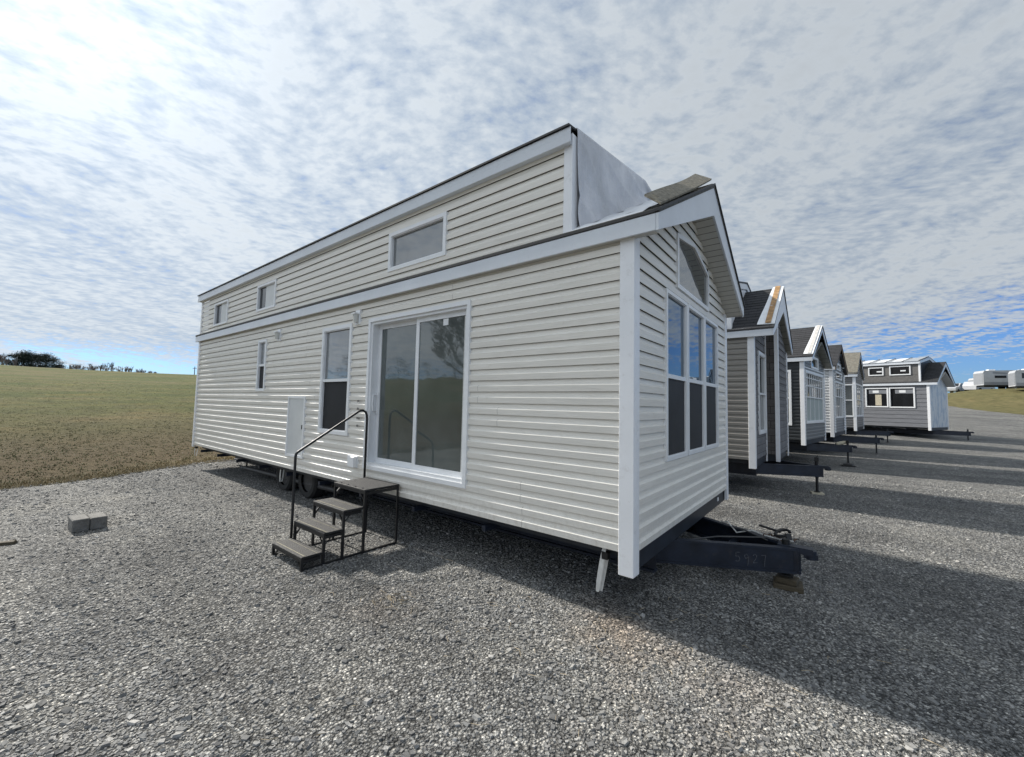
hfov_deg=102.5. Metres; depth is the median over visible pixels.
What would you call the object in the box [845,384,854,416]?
window
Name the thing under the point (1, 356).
bare tree
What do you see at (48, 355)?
pine tree
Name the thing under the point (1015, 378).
travel trailer
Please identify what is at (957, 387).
parked car
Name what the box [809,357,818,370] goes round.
window
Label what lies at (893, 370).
window
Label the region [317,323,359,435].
window
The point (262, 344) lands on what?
window
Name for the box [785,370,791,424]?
window
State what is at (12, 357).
pine tree
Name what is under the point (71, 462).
grass
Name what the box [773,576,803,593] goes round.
wood block
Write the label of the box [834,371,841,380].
window
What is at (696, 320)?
window
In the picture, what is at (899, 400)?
window
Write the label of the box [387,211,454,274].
window
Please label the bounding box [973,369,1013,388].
travel trailer
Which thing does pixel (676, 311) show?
window
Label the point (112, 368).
bare tree
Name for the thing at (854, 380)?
park model home
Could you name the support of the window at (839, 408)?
in the park model home at (835, 407)
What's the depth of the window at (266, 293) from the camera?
8.30 m
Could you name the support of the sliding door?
in the park model home at (528, 339)
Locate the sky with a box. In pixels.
[0,0,1023,392]
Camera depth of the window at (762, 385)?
9.92 m
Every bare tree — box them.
[0,354,7,364]
[1,358,9,364]
[108,363,114,370]
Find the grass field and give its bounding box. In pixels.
[0,365,1023,486]
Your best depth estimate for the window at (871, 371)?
27.75 m
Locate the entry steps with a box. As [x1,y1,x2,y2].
[271,409,399,571]
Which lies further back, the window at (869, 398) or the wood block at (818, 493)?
the window at (869, 398)
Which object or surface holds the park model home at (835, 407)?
on the gravel lot
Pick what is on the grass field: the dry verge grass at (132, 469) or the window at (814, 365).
the dry verge grass at (132, 469)
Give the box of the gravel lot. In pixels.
[0,406,1023,756]
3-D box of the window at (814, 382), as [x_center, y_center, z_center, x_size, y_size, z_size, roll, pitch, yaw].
[11.766,0.754,16.034,3.280,1.950,0.148,5,-5,-44]
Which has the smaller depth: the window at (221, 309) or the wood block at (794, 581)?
the wood block at (794, 581)
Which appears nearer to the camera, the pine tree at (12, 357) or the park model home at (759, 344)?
the park model home at (759, 344)
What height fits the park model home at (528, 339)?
4.825 m
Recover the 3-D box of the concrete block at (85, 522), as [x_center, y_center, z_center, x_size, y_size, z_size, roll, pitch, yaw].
[-5.698,1.928,5.519,0.330,0.165,0.330,-1,-4,36]
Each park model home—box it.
[192,123,818,591]
[713,281,830,491]
[785,325,856,462]
[820,344,883,452]
[844,352,893,441]
[862,356,973,439]
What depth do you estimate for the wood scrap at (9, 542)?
4.83 m
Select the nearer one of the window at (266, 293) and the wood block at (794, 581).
the wood block at (794, 581)
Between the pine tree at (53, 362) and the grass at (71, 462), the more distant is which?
the pine tree at (53, 362)
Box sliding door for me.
[362,299,479,488]
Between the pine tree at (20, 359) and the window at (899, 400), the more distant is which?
the pine tree at (20, 359)
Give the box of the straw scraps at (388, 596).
[360,590,416,610]
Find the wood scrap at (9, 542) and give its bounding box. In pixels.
[0,539,17,545]
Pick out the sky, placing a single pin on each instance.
(864, 159)
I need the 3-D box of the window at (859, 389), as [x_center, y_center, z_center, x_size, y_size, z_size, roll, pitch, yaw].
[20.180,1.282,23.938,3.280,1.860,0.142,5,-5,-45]
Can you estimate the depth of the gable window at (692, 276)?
4.96 m
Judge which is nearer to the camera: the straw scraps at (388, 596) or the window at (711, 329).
the straw scraps at (388, 596)
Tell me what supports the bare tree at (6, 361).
on the grass field
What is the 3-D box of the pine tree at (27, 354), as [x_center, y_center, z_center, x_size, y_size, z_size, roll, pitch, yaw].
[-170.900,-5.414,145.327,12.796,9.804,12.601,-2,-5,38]
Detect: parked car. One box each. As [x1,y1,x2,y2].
[947,383,963,392]
[962,382,994,390]
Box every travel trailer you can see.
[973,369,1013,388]
[1008,369,1023,387]
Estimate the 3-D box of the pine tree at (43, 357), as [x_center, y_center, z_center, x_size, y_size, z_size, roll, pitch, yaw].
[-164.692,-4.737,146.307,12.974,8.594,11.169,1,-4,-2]
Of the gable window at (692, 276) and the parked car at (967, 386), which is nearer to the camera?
the gable window at (692, 276)
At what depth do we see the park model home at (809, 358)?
15.36 m
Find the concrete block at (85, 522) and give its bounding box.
[68,512,107,532]
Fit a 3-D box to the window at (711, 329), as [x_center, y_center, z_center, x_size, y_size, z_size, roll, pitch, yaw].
[2.680,0.075,5.655,0.142,1.740,0.750,-2,-5,38]
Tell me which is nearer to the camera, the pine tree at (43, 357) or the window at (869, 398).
the window at (869, 398)
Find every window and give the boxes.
[213,299,233,326]
[255,339,272,390]
[256,279,283,312]
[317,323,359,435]
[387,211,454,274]
[653,288,687,461]
[669,232,708,311]
[688,304,705,454]
[705,316,718,449]
[755,350,766,433]
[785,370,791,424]
[805,370,824,423]
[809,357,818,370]
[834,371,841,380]
[835,381,843,417]
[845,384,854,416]
[856,383,862,416]
[865,388,888,406]
[868,367,883,375]
[889,365,910,375]
[889,387,915,407]
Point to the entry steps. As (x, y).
(292, 547)
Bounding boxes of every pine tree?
[0,353,19,364]
[3,352,41,366]
[8,350,49,366]
[17,352,55,366]
[24,353,62,367]
[38,356,66,367]
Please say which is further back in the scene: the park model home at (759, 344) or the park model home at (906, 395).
the park model home at (906, 395)
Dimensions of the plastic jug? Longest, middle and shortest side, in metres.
0.367 x 0.152 x 0.150 m
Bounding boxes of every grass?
[0,380,233,488]
[0,455,234,489]
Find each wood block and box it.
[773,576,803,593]
[775,573,799,586]
[810,491,824,494]
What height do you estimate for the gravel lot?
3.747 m
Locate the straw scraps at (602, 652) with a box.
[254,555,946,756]
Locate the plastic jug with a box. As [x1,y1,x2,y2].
[835,441,845,444]

